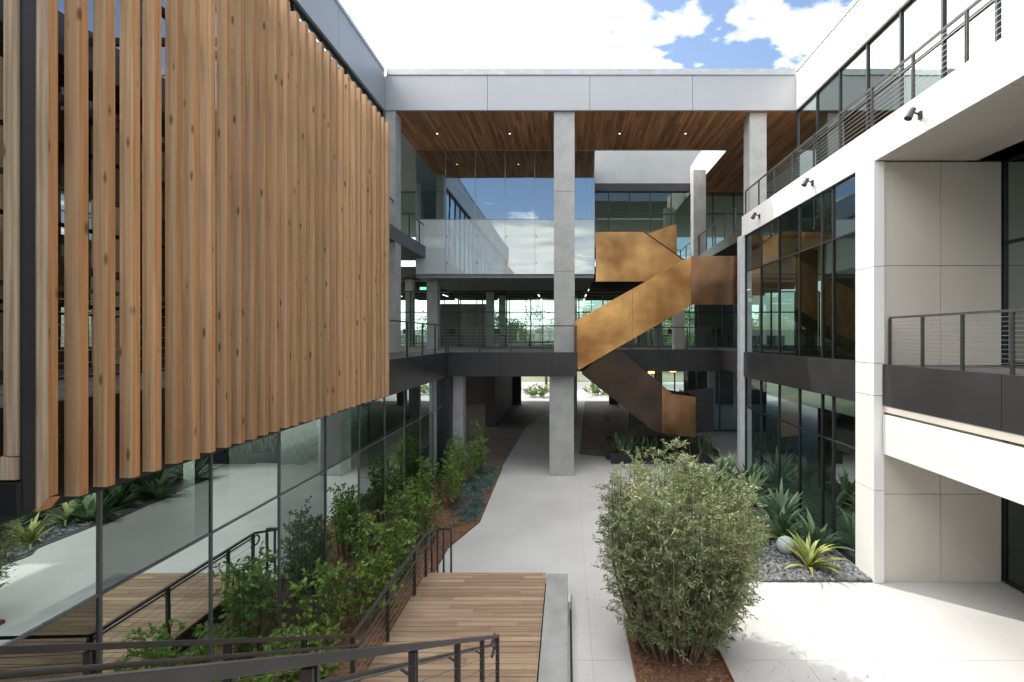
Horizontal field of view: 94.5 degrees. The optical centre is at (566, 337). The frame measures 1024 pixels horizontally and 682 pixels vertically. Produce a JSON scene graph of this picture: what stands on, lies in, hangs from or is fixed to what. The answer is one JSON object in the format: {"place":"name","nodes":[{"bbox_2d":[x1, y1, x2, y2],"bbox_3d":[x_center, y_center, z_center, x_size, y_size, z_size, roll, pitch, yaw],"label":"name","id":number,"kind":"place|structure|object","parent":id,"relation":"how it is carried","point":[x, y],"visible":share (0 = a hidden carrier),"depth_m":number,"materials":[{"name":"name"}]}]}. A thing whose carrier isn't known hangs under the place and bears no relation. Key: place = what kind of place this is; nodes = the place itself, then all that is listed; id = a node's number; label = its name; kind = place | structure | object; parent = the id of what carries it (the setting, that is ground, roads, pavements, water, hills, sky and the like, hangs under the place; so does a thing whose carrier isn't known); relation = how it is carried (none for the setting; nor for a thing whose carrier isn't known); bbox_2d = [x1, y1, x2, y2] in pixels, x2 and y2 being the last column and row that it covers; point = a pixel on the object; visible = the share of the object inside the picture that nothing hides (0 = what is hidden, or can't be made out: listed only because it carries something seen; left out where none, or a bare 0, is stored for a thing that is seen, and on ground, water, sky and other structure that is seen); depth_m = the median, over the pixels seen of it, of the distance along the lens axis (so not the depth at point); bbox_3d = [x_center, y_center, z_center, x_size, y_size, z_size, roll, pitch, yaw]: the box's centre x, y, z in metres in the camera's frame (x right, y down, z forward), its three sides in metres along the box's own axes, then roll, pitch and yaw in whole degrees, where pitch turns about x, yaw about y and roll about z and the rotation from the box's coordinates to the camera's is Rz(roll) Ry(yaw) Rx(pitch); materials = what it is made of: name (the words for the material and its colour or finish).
{"place":"outdoors","nodes":[
{"label":"outdoors","id":0,"kind":"place"},
{"bbox_2d":[0,0,425,260],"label":"third floor slab","id":1,"kind":"structure","parent":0,"point":[412,249],"depth_m":7.72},
{"bbox_2d":[58,0,380,112],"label":"third floor glass","id":2,"kind":"object","parent":1,"relation":"on","point":[117,19],"visible":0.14,"depth_m":8.84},
{"bbox_2d":[140,0,382,116],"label":"third floor mullions","id":3,"kind":"object","parent":1,"relation":"on","point":[294,5],"visible":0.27,"depth_m":14.38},
{"bbox_2d":[19,633,499,681],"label":"stair railing","id":4,"kind":"object","parent":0,"point":[308,664],"visible":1,"depth_m":1.81,"materials":[{"name":"metal"}]},
{"bbox_2d":[295,0,384,109],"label":"roof fascia","id":5,"kind":"structure","parent":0,"point":[333,24],"depth_m":15.93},
{"bbox_2d":[335,0,384,71],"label":"roof flashing","id":6,"kind":"object","parent":5,"relation":"on","point":[340,5],"visible":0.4,"depth_m":16.78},
{"bbox_2d":[443,376,451,475],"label":"end pier","id":7,"kind":"structure","parent":0,"point":[447,408],"depth_m":18.96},
{"bbox_2d":[416,274,593,290],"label":"meeting room floor","id":8,"kind":"structure","parent":0,"point":[497,282],"depth_m":24.81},
{"bbox_2d":[416,150,594,274],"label":"meeting room mullions","id":9,"kind":"object","parent":8,"relation":"on","point":[502,219],"visible":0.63,"depth_m":23.28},
{"bbox_2d":[416,151,593,218],"bbox_3d":[-3.060,-7.555,23.300,8.840,3.410,0.004,0,0,0],"label":"meeting room glass","id":10,"kind":"object","parent":9,"relation":"attached to","point":[514,184],"visible":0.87,"depth_m":23.30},
{"bbox_2d":[416,220,593,273],"bbox_3d":[-3.060,-4.485,23.300,8.840,2.690,0.005,0,0,0],"label":"frosted glass balustrade","id":11,"kind":"object","parent":9,"relation":"attached to","point":[521,248],"visible":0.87,"depth_m":23.30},
{"bbox_2d":[401,330,693,343],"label":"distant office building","id":12,"kind":"structure","parent":0,"point":[416,332],"depth_m":79.90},
{"bbox_2d":[401,228,741,281],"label":"third floor slab","id":13,"kind":"structure","parent":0,"point":[727,246],"depth_m":22.93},
{"bbox_2d":[401,282,643,299],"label":"ceiling ducts","id":14,"kind":"object","parent":13,"relation":"attached to","point":[611,286],"depth_m":38.00,"materials":[{"name":"black metal"}]},
{"bbox_2d":[401,193,772,266],"bbox_3d":[0.000,-6.900,30.100,32.000,4.800,0.005,0,0,0],"label":"third floor glass","id":15,"kind":"object","parent":13,"relation":"on","point":[661,202],"visible":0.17,"depth_m":30.10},
{"bbox_2d":[383,110,796,191],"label":"roof slab","id":16,"kind":"structure","parent":13,"relation":"on","point":[408,166],"depth_m":26.53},
{"bbox_2d":[385,75,795,110],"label":"roof fascia","id":17,"kind":"structure","parent":16,"relation":"attached to","point":[590,93],"depth_m":19.20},
{"bbox_2d":[386,68,794,75],"bbox_3d":[0.970,-10.835,19.380,16.660,0.250,0.440,0,0,0],"label":"roof flashing","id":18,"kind":"object","parent":17,"relation":"on","point":[590,71],"visible":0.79,"depth_m":19.16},
{"bbox_2d":[595,151,700,182],"bbox_3d":[6.710,-11.350,30.200,10.580,3.100,0.400,0,0,0],"label":"concrete upstand","id":19,"kind":"object","parent":16,"relation":"on","point":[642,166],"visible":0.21,"depth_m":30.00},
{"bbox_2d":[595,148,725,192],"bbox_3d":[4.630,-10.050,27.130,6.540,1.700,7.740,0,0,0],"label":"skylight lining","id":20,"kind":"object","parent":16,"relation":"attached to","point":[707,160],"visible":0.26,"depth_m":25.91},
{"bbox_2d":[595,183,689,191],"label":"dark lintel","id":21,"kind":"structure","parent":20,"relation":"attached to","point":[642,187],"depth_m":29.90,"materials":[{"name":"black metal"}]},
{"bbox_2d":[401,191,778,245],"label":"third floor mullions","id":22,"kind":"object","parent":13,"relation":"on","point":[650,213],"visible":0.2,"depth_m":30.05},
{"bbox_2d":[691,170,705,255],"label":"column","id":23,"kind":"structure","parent":13,"relation":"on","point":[698,202],"depth_m":26.00,"materials":[{"name":"concrete"}]},
{"bbox_2d":[677,207,735,258],"bbox_3d":[6.775,-5.006,25.100,1.000,1.172,9.850,0,0,0],"label":"walkway railing","id":24,"kind":"object","parent":13,"relation":"on","point":[714,225],"visible":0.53,"depth_m":23.01,"materials":[{"name":"metal"}]},
{"bbox_2d":[744,113,766,214],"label":"column","id":25,"kind":"structure","parent":13,"relation":"on","point":[755,147],"depth_m":19.40,"materials":[{"name":"concrete"}]},
{"bbox_2d":[384,110,797,191],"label":"wood soffit","id":26,"kind":"structure","parent":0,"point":[665,130],"depth_m":21.30,"materials":[{"name":"wood"}]},
{"bbox_2d":[339,0,852,329],"label":"sky","id":27,"kind":"structure","parent":0,"point":[401,33],"materials":[{"name":"white"}]},
{"bbox_2d":[521,371,683,381],"bbox_3d":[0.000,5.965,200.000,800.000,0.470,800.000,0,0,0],"label":"ground","id":28,"kind":"structure","parent":0,"point":[667,376],"depth_m":65.57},
{"bbox_2d":[298,382,1023,681],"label":"pavement","id":29,"kind":"structure","parent":0,"point":[533,517],"depth_m":10.27,"materials":[{"name":"concrete"}]},
{"bbox_2d":[4,381,442,681],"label":"ground floor mullions","id":30,"kind":"object","parent":29,"relation":"on","point":[99,595],"visible":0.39,"depth_m":6.59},
{"bbox_2d":[0,378,442,681],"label":"ground floor glass","id":31,"kind":"object","parent":30,"relation":"attached to","point":[48,564],"visible":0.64,"depth_m":6.56,"materials":[{"name":"glass"}]},
{"bbox_2d":[425,527,451,572],"bbox_3d":[-2.942,4.999,10.849,0.365,1.402,0.952,0,0,0],"label":"step railing","id":32,"kind":"object","parent":29,"relation":"on","point":[439,528],"visible":0.75,"depth_m":11.28,"materials":[{"name":"metal"}]},
{"bbox_2d":[361,573,546,681],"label":"timber deck","id":33,"kind":"structure","parent":29,"relation":"on","point":[508,608],"depth_m":8.63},
{"bbox_2d":[0,533,434,681],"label":"stair railing","id":34,"kind":"object","parent":33,"relation":"on","point":[90,665],"visible":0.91,"depth_m":3.94,"materials":[{"name":"metal"}]},
{"bbox_2d":[495,309,533,343],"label":"street tree","id":35,"kind":"object","parent":29,"relation":"on","point":[518,329],"visible":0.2,"depth_m":53.05,"materials":[{"name":"green plant"}]},
{"bbox_2d":[510,300,553,384],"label":"street tree","id":36,"kind":"object","parent":29,"relation":"on","point":[549,330],"visible":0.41,"depth_m":55.88,"materials":[{"name":"green plant"}]},
{"bbox_2d":[538,574,572,681],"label":"concrete kerb","id":37,"kind":"structure","parent":29,"relation":"on","point":[553,665],"depth_m":8.36,"materials":[{"name":"grey concrete"}]},
{"bbox_2d":[549,377,573,475],"bbox_3d":[-0.215,3.625,19.785,1.010,4.150,0.930,0,0,0],"label":"column base","id":38,"kind":"object","parent":29,"relation":"on","point":[561,426],"visible":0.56,"depth_m":19.32,"materials":[{"name":"concrete"}]},
{"bbox_2d":[405,279,736,420],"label":"columns","id":39,"kind":"structure","parent":29,"relation":"on","point":[490,298],"depth_m":32.00,"materials":[{"name":"concrete"}]},
{"bbox_2d":[276,467,867,681],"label":"planting bed","id":40,"kind":"object","parent":29,"relation":"on","point":[444,516],"visible":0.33,"depth_m":10.54,"materials":[{"name":"brown soil"}]},
{"bbox_2d":[210,628,295,681],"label":"laurel shrub","id":41,"kind":"object","parent":40,"relation":"on","point":[270,678],"visible":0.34,"depth_m":6.47,"materials":[{"name":"green plant"}]},
{"bbox_2d":[258,614,347,681],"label":"laurel shrub","id":42,"kind":"object","parent":40,"relation":"on","point":[325,670],"visible":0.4,"depth_m":7.21,"materials":[{"name":"green plant"}]},
{"bbox_2d":[278,557,346,650],"bbox_3d":[-4.433,4.741,8.249,1.086,1.824,1.125,0,0,-29],"label":"laurel shrub","id":43,"kind":"object","parent":40,"relation":"on","point":[326,580],"visible":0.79,"depth_m":8.18,"materials":[{"name":"green plant"}]},
{"bbox_2d":[331,541,404,632],"bbox_3d":[-3.874,4.900,9.201,1.276,1.509,1.077,0,0,-45],"label":"laurel shrub","id":44,"kind":"object","parent":40,"relation":"on","point":[357,599],"visible":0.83,"depth_m":9.18,"materials":[{"name":"green plant"}]},
{"bbox_2d":[343,495,393,597],"bbox_3d":[-4.361,4.497,10.254,1.089,2.312,1.042,0,0,0],"label":"laurel shrub","id":45,"kind":"object","parent":40,"relation":"on","point":[367,526],"visible":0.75,"depth_m":10.20,"materials":[{"name":"green plant"}]},
{"bbox_2d":[374,516,417,583],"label":"laurel shrub","id":46,"kind":"object","parent":40,"relation":"on","point":[399,539],"visible":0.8,"depth_m":10.92,"materials":[{"name":"green plant"}]},
{"bbox_2d":[381,482,420,557],"bbox_3d":[-4.297,4.702,12.171,0.927,1.902,1.285,0,0,35],"label":"laurel shrub","id":47,"kind":"object","parent":40,"relation":"on","point":[409,510],"visible":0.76,"depth_m":12.13,"materials":[{"name":"green plant"}]},
{"bbox_2d":[405,455,435,520],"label":"laurel shrub","id":48,"kind":"object","parent":40,"relation":"on","point":[427,488],"visible":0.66,"depth_m":14.39,"materials":[{"name":"green plant"}]},
{"bbox_2d":[402,491,442,544],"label":"laurel shrub","id":49,"kind":"object","parent":40,"relation":"on","point":[419,509],"visible":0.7,"depth_m":12.83,"materials":[{"name":"green plant"}]},
{"bbox_2d":[430,450,466,509],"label":"laurel shrub","id":50,"kind":"object","parent":40,"relation":"on","point":[457,489],"visible":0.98,"depth_m":15.62,"materials":[{"name":"green plant"}]},
{"bbox_2d":[441,433,465,493],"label":"laurel shrub","id":51,"kind":"object","parent":40,"relation":"on","point":[455,448],"visible":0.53,"depth_m":17.06,"materials":[{"name":"green plant"}]},
{"bbox_2d":[453,377,465,473],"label":"ground column","id":52,"kind":"structure","parent":40,"relation":"on","point":[459,404],"depth_m":19.50,"materials":[{"name":"concrete"}]},
{"bbox_2d":[449,437,477,483],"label":"laurel shrub","id":53,"kind":"object","parent":40,"relation":"on","point":[469,462],"visible":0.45,"depth_m":18.09,"materials":[{"name":"green plant"}]},
{"bbox_2d":[446,466,499,525],"bbox_3d":[-3.314,5.561,17.135,1.250,0.184,6.502,0,0,-3],"label":"blue groundcover","id":54,"kind":"object","parent":40,"relation":"on","point":[470,487],"visible":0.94,"depth_m":16.63,"materials":[{"name":"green plant"}]},
{"bbox_2d":[463,419,489,476],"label":"laurel shrub","id":55,"kind":"object","parent":40,"relation":"on","point":[480,452],"visible":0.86,"depth_m":19.27,"materials":[{"name":"green plant"}]},
{"bbox_2d":[452,370,732,426],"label":"ground walls","id":56,"kind":"structure","parent":29,"relation":"on","point":[498,397],"depth_m":40.00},
{"bbox_2d":[396,344,736,372],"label":"second floor slab","id":57,"kind":"structure","parent":56,"relation":"on","point":[728,358],"depth_m":24.11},
{"bbox_2d":[386,111,400,352],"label":"corner column","id":58,"kind":"structure","parent":57,"relation":"on","point":[393,118],"depth_m":19.25,"materials":[{"name":"concrete"}]},
{"bbox_2d":[447,325,574,351],"bbox_3d":[-2.260,0.094,19.100,5.170,1.172,0.050,0,0,0],"label":"walkway railing","id":59,"kind":"object","parent":57,"relation":"on","point":[479,337],"visible":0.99,"depth_m":19.10,"materials":[{"name":"metal"}]},
{"bbox_2d":[427,281,684,348],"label":"columns","id":60,"kind":"structure","parent":57,"relation":"on","point":[433,303],"depth_m":24.50,"materials":[{"name":"concrete"}]},
{"bbox_2d":[554,112,574,351],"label":"column","id":61,"kind":"structure","parent":57,"relation":"on","point":[564,218],"depth_m":19.32,"materials":[{"name":"concrete"}]},
{"bbox_2d":[401,291,736,346],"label":"second floor mullions","id":62,"kind":"object","parent":57,"relation":"on","point":[578,312],"visible":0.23,"depth_m":29.75,"materials":[{"name":"black metal"}]},
{"bbox_2d":[448,350,719,376],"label":"slab edge panels","id":63,"kind":"object","parent":57,"relation":"attached to","point":[512,364],"visible":0.91,"depth_m":19.00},
{"bbox_2d":[440,304,732,345],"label":"interior partitions","id":64,"kind":"object","parent":57,"relation":"on","point":[706,319],"visible":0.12,"depth_m":35.00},
{"bbox_2d":[629,327,716,349],"bbox_3d":[4.300,0.094,22.050,5.450,1.172,0.050,0,0,0],"label":"walkway railing","id":65,"kind":"object","parent":57,"relation":"on","point":[687,329],"visible":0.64,"depth_m":22.05,"materials":[{"name":"metal"}]},
{"bbox_2d":[575,224,736,457],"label":"brass staircase","id":66,"kind":"structure","parent":29,"relation":"on","point":[674,283],"depth_m":19.96,"materials":[{"name":"brown metal"}]},
{"bbox_2d":[604,436,721,463],"bbox_3d":[4.500,5.475,23.100,5.000,0.450,3.800,0,0,0],"label":"stair planter","id":67,"kind":"object","parent":29,"relation":"on","point":[618,457],"visible":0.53,"depth_m":21.20,"materials":[{"name":"green metal"}]},
{"bbox_2d":[662,305,693,343],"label":"street tree","id":68,"kind":"object","parent":29,"relation":"on","point":[686,322],"visible":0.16,"depth_m":52.82,"materials":[{"name":"green plant"}]},
{"bbox_2d":[625,620,734,681],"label":"planting bed","id":69,"kind":"object","parent":29,"relation":"on","point":[718,668],"visible":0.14,"depth_m":8.04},
{"bbox_2d":[589,436,772,664],"bbox_3d":[2.086,3.730,8.671,3.388,3.889,3.034,0,0,0],"label":"podocarpus bush","id":70,"kind":"object","parent":69,"relation":"on","point":[704,606],"visible":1,"depth_m":8.01,"materials":[{"name":"green plant"}]},
{"bbox_2d":[629,369,736,430],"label":"lobby mullions","id":71,"kind":"object","parent":29,"relation":"on","point":[697,388],"visible":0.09,"depth_m":28.44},
{"bbox_2d":[737,236,744,477],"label":"pier","id":72,"kind":"structure","parent":29,"relation":"on","point":[740,349],"depth_m":19.02,"materials":[{"name":"paint"}]},
{"bbox_2d":[744,352,855,400],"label":"slab edge panels","id":73,"kind":"object","parent":72,"relation":"attached to","point":[831,377],"visible":0.95,"depth_m":14.01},
{"bbox_2d":[678,478,872,581],"bbox_3d":[5.610,5.685,14.975,3.020,0.030,8.050,0,0,0],"label":"planting bed","id":74,"kind":"object","parent":29,"relation":"on","point":[756,508],"visible":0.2,"depth_m":12.00,"materials":[{"name":"soil"}]},
{"bbox_2d":[720,456,768,491],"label":"agave plant","id":75,"kind":"object","parent":74,"relation":"on","point":[752,469],"visible":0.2,"depth_m":17.03,"materials":[{"name":"green plant"}]},
{"bbox_2d":[721,466,776,504],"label":"agave plant","id":76,"kind":"object","parent":74,"relation":"on","point":[750,481],"visible":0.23,"depth_m":16.07,"materials":[{"name":"green plant"}]},
{"bbox_2d":[754,477,804,522],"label":"agave plant","id":77,"kind":"object","parent":74,"relation":"on","point":[780,499],"visible":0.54,"depth_m":14.50,"materials":[{"name":"green plant"}]},
{"bbox_2d":[754,501,815,538],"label":"agave plant","id":78,"kind":"object","parent":74,"relation":"on","point":[781,527],"visible":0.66,"depth_m":13.07,"materials":[{"name":"green plant"}]},
{"bbox_2d":[776,536,794,554],"bbox_3d":[5.750,5.460,12.350,0.460,0.460,0.460,0,0,0],"label":"stone globe","id":79,"kind":"object","parent":74,"relation":"on","point":[783,549],"visible":0.8,"depth_m":12.21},
{"bbox_2d":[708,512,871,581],"bbox_3d":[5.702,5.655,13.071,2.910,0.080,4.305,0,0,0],"label":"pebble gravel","id":80,"kind":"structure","parent":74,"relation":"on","point":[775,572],"depth_m":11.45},
{"bbox_2d":[774,530,848,576],"bbox_3d":[5.976,5.296,11.502,1.568,0.748,1.734,0,0,-32],"label":"flax plant","id":81,"kind":"object","parent":80,"relation":"on","point":[802,551],"visible":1,"depth_m":11.60,"materials":[{"name":"green plant"}]},
{"bbox_2d":[784,507,854,551],"bbox_3d":[6.768,5.175,12.755,1.780,0.990,1.914,0,0,25],"label":"agave plant","id":82,"kind":"object","parent":74,"relation":"on","point":[817,533],"visible":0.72,"depth_m":12.54,"materials":[{"name":"green plant"}]},
{"bbox_2d":[745,377,854,563],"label":"ground floor mullions","id":83,"kind":"object","parent":29,"relation":"on","point":[833,441],"visible":0.43,"depth_m":14.58,"materials":[{"name":"black metal"}]},
{"bbox_2d":[746,377,855,560],"bbox_3d":[7.240,3.615,15.310,0.005,4.070,7.380,0,0,0],"label":"ground floor glass","id":84,"kind":"object","parent":83,"relation":"on","point":[844,464],"visible":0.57,"depth_m":14.03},
{"bbox_2d":[855,161,883,582],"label":"white pier","id":85,"kind":"structure","parent":29,"relation":"on","point":[869,349],"depth_m":11.06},
{"bbox_2d":[746,175,856,359],"bbox_3d":[7.240,-1.750,15.310,0.005,4.700,7.380,0,0,0],"label":"second floor glass","id":86,"kind":"object","parent":85,"relation":"attached to","point":[844,280],"visible":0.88,"depth_m":14.15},
{"bbox_2d":[742,23,1023,235],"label":"balcony fascia","id":87,"kind":"structure","parent":85,"relation":"on","point":[994,68],"depth_m":9.63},
{"bbox_2d":[745,0,1023,213],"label":"balcony railing","id":88,"kind":"object","parent":87,"relation":"attached to","point":[965,13],"visible":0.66,"depth_m":10.54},
{"bbox_2d":[1001,153,1023,592],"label":"recess mullions","id":89,"kind":"object","parent":29,"relation":"on","point":[1004,242],"visible":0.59,"depth_m":10.93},
{"bbox_2d":[883,414,1023,504],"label":"entry canopy fascia","id":90,"kind":"structure","parent":89,"relation":"attached to","point":[993,466],"depth_m":8.74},
{"bbox_2d":[1006,155,1023,588],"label":"recess glass","id":91,"kind":"object","parent":89,"relation":"in","point":[1014,300],"visible":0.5,"depth_m":10.69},
{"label":"interior columns","id":92,"kind":"object","parent":29,"relation":"on","visible":0},
{"bbox_2d":[0,353,436,406],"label":"second floor slab","id":93,"kind":"structure","parent":92,"relation":"on","point":[117,380],"depth_m":6.33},
{"bbox_2d":[0,38,164,384],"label":"second floor mullions","id":94,"kind":"object","parent":93,"relation":"on","point":[90,196],"visible":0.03,"depth_m":8.16,"materials":[{"name":"black metal"}]},
{"bbox_2d":[0,42,164,380],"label":"second floor glass","id":95,"kind":"object","parent":94,"relation":"attached to","point":[90,221],"visible":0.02,"depth_m":7.34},
{"bbox_2d":[0,0,388,516],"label":"wood slat screen","id":96,"kind":"object","parent":93,"relation":"on","point":[274,148],"visible":1,"depth_m":5.80,"materials":[{"name":"brown wood"}]},
{"bbox_2d":[0,280,445,395],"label":"walkway railing","id":97,"kind":"object","parent":93,"relation":"on","point":[61,288],"visible":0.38,"depth_m":14.30,"materials":[{"name":"metal"}]},
{"bbox_2d":[0,352,447,523],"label":"slab edge panels","id":98,"kind":"object","parent":93,"relation":"attached to","point":[406,373],"visible":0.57,"depth_m":5.59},
{"bbox_3d":[8.750,0.800,11.100,2.780,9.800,0.200,0,0,0],"label":"wall backing","id":99,"kind":"object","parent":29,"relation":"on","visible":0},
{"bbox_2d":[884,162,1000,581],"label":"beige wall panels","id":100,"kind":"object","parent":99,"relation":"attached to","point":[942,237],"visible":0.74,"depth_m":10.95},
{"bbox_2d":[796,0,909,109],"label":"roof fascia","id":101,"kind":"structure","parent":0,"point":[860,25],"depth_m":15.91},
{"bbox_2d":[796,0,858,71],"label":"roof flashing","id":102,"kind":"object","parent":101,"relation":"on","point":[831,29],"visible":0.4,"depth_m":16.81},
{"bbox_2d":[797,0,998,177],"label":"third floor mullions","id":103,"kind":"object","parent":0,"point":[900,13],"visible":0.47,"depth_m":13.45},
{"bbox_2d":[879,77,1023,159],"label":"balcony soffit","id":104,"kind":"structure","parent":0,"point":[990,125],"depth_m":9.50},
{"bbox_2d":[884,405,1023,444],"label":"canopy top","id":105,"kind":"structure","parent":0,"point":[995,433],"depth_m":8.74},
{"bbox_2d":[900,365,1023,375],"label":"recess walkway slab","id":106,"kind":"structure","parent":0,"point":[1002,369],"depth_m":9.68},
{"bbox_2d":[882,364,1023,434],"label":"balcony fascia","id":107,"kind":"structure","parent":106,"relation":"attached to","point":[992,400],"depth_m":8.74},
{"bbox_2d":[888,308,1023,374],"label":"walkway railing","id":108,"kind":"object","parent":106,"relation":"on","point":[962,335],"visible":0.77,"depth_m":8.81,"materials":[{"name":"metal"}]},
{"bbox_2d":[967,141,1023,161],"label":"third floor slab","id":109,"kind":"structure","parent":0,"point":[1014,150],"depth_m":10.54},
{"bbox_2d":[799,0,1023,176],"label":"third floor glass","id":110,"kind":"object","parent":109,"relation":"on","point":[921,22],"visible":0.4,"depth_m":13.60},
{"bbox_3d":[12.650,1.090,15.000,10.700,0.900,8.000,0,0,0],"label":"second floor slab","id":111,"kind":"object","parent":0,"visible":0},
{"bbox_2d":[745,174,854,360],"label":"second floor mullions","id":112,"kind":"object","parent":111,"relation":"on","point":[821,243],"visible":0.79,"depth_m":14.58,"materials":[{"name":"black metal"}]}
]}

